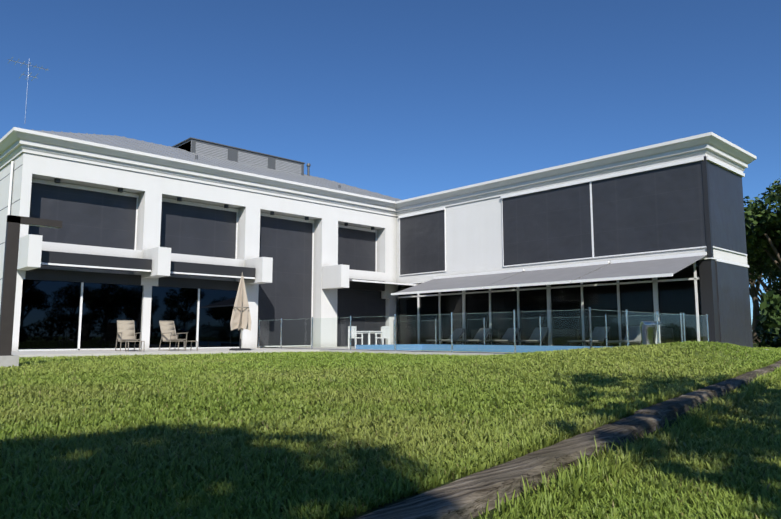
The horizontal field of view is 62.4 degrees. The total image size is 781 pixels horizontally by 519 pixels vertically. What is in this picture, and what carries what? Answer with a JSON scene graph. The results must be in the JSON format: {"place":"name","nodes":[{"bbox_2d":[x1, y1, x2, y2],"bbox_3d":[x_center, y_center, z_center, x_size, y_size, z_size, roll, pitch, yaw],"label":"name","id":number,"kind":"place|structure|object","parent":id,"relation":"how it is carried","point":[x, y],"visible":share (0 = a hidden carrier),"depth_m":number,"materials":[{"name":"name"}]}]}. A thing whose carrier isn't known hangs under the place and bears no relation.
{"place":"outdoors","nodes":[
{"label":"outdoors","id":0,"kind":"place"},
{"bbox_2d":[11,344,768,357],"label":"terrace paving","id":1,"kind":"structure","parent":0,"point":[444,350],"depth_m":23.19,"materials":[{"name":"concrete"}]},
{"bbox_2d":[115,320,144,351],"bbox_3d":[-8.920,2.610,22.133,0.670,1.078,1.702,5,-8,-35],"label":"sling chair","id":2,"kind":"object","parent":1,"relation":"on","point":[126,331],"visible":0.98,"depth_m":22.64,"materials":[{"name":"brown fabric"}]},
{"bbox_2d":[158,320,197,350],"bbox_3d":[-7.530,2.698,22.876,1.702,1.078,0.670,-6,-9,41],"label":"sling chair","id":3,"kind":"object","parent":1,"relation":"on","point":[168,330],"visible":0.92,"depth_m":23.22,"materials":[{"name":"brown fabric"}]},
{"bbox_2d":[229,272,251,350],"bbox_3d":[-5.456,1.879,23.565,0.702,2.860,0.702,4,-8,-29],"label":"closed umbrella","id":4,"kind":"object","parent":1,"relation":"on","point":[241,318],"visible":1,"depth_m":23.46,"materials":[{"name":"fabric"}]},
{"bbox_2d":[348,326,389,347],"bbox_3d":[-0.958,3.459,28.707,1.853,0.940,1.853,0,-7,-3],"label":"outdoor dining set","id":5,"kind":"object","parent":1,"relation":"on","point":[386,331],"visible":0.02,"depth_m":28.07,"materials":[{"name":"white plastic"}]},
{"bbox_2d":[426,328,465,344],"bbox_3d":[2.579,3.620,29.809,1.990,0.880,0.680,6,-9,-41],"label":"sun lounger","id":6,"kind":"object","parent":1,"relation":"on","point":[459,332],"depth_m":30.13,"materials":[{"name":"grey fabric"}]},
{"bbox_2d":[453,328,490,344],"bbox_3d":[3.671,3.482,28.647,0.680,0.880,1.990,-7,-9,44],"label":"sun lounger","id":7,"kind":"object","parent":1,"relation":"on","point":[480,333],"depth_m":29.04,"materials":[{"name":"grey fabric"}]},
{"bbox_2d":[258,307,708,353],"bbox_3d":[2.513,2.885,25.253,7.800,1.262,16.250,6,-9,-43],"label":"pool fence","id":8,"kind":"object","parent":1,"relation":"on","point":[541,342],"visible":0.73,"depth_m":21.92,"materials":[{"name":"clear glass"}]},
{"bbox_2d":[479,328,519,344],"bbox_3d":[4.694,3.352,27.559,1.990,0.880,0.680,6,-9,-41],"label":"sun lounger","id":9,"kind":"object","parent":1,"relation":"on","point":[511,337],"depth_m":27.87,"materials":[{"name":"grey fabric"}]},
{"bbox_2d":[509,327,548,345],"bbox_3d":[5.718,3.222,26.470,0.680,0.880,1.990,-7,-9,44],"label":"sun lounger","id":10,"kind":"object","parent":1,"relation":"on","point":[536,339],"depth_m":26.84,"materials":[{"name":"grey fabric"}]},
{"bbox_2d":[567,327,609,345],"bbox_3d":[7.561,2.988,24.510,1.990,0.880,0.680,6,-9,-41],"label":"sun lounger","id":11,"kind":"object","parent":1,"relation":"on","point":[599,334],"depth_m":24.82,"materials":[{"name":"grey fabric"}]},
{"bbox_2d":[608,326,640,345],"bbox_3d":[8.584,2.859,23.421,0.680,0.880,1.990,-7,-9,44],"label":"sun lounger","id":12,"kind":"object","parent":1,"relation":"on","point":[633,337],"depth_m":23.78,"materials":[{"name":"grey fabric"}]},
{"bbox_2d":[640,321,662,344],"bbox_3d":[8.053,2.397,19.944,0.563,0.974,0.584,0,-7,-1],"label":"steel cobra shower","id":13,"kind":"object","parent":1,"relation":"on","point":[646,331],"depth_m":20.09,"materials":[{"name":"grey"}]},
{"bbox_2d":[0,0,780,322],"label":"sky","id":14,"kind":"structure","parent":0,"point":[400,99],"materials":[{"name":"blue"}]},
{"bbox_2d":[0,340,780,518],"bbox_3d":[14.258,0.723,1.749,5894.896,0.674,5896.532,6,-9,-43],"label":"lawn ground","id":15,"kind":"structure","parent":0,"point":[490,516],"depth_m":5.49,"materials":[{"name":"green plant"}]},
{"bbox_2d":[0,215,61,366],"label":"shower","id":16,"kind":"object","parent":15,"relation":"on","point":[8,293],"visible":0.96,"depth_m":12.58,"materials":[{"name":"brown metal"}]},
{"bbox_2d":[0,127,756,350],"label":"house","id":17,"kind":"structure","parent":15,"relation":"on","point":[146,242],"depth_m":26.52,"materials":[{"name":"white paint"}]},
{"bbox_2d":[8,57,400,200],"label":"house roof","id":18,"kind":"structure","parent":17,"relation":"attached to","point":[191,149],"depth_m":32.36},
{"bbox_2d":[356,360,780,518],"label":"wooden edging","id":19,"kind":"object","parent":15,"relation":"on","point":[464,497],"visible":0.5,"depth_m":2.95,"materials":[{"name":"brown wood"}]},
{"bbox_2d":[743,196,764,342],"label":"tree","id":20,"kind":"object","parent":15,"relation":"on","point":[754,296],"visible":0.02,"depth_m":55.44,"materials":[{"name":"green plant"}]},
{"bbox_2d":[744,178,780,270],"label":"tree","id":21,"kind":"object","parent":15,"relation":"on","point":[763,231],"visible":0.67,"depth_m":35.70,"materials":[{"name":"green plant"}]},
{"bbox_2d":[748,255,778,302],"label":"tree","id":22,"kind":"object","parent":15,"relation":"on","point":[755,288],"visible":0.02,"depth_m":55.27,"materials":[{"name":"green plant"}]},
{"bbox_2d":[747,209,780,293],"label":"tree","id":23,"kind":"object","parent":15,"relation":"on","point":[758,266],"visible":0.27,"depth_m":41.85,"materials":[{"name":"green plant"}]},
{"bbox_2d":[754,290,780,347],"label":"hedge shrub","id":24,"kind":"object","parent":15,"relation":"on","point":[769,324],"visible":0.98,"depth_m":34.93,"materials":[{"name":"green plant"}]},
{"bbox_2d":[763,267,780,294],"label":"tree","id":25,"kind":"object","parent":15,"relation":"on","point":[775,286],"visible":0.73,"depth_m":38.42,"materials":[{"name":"green plant"}]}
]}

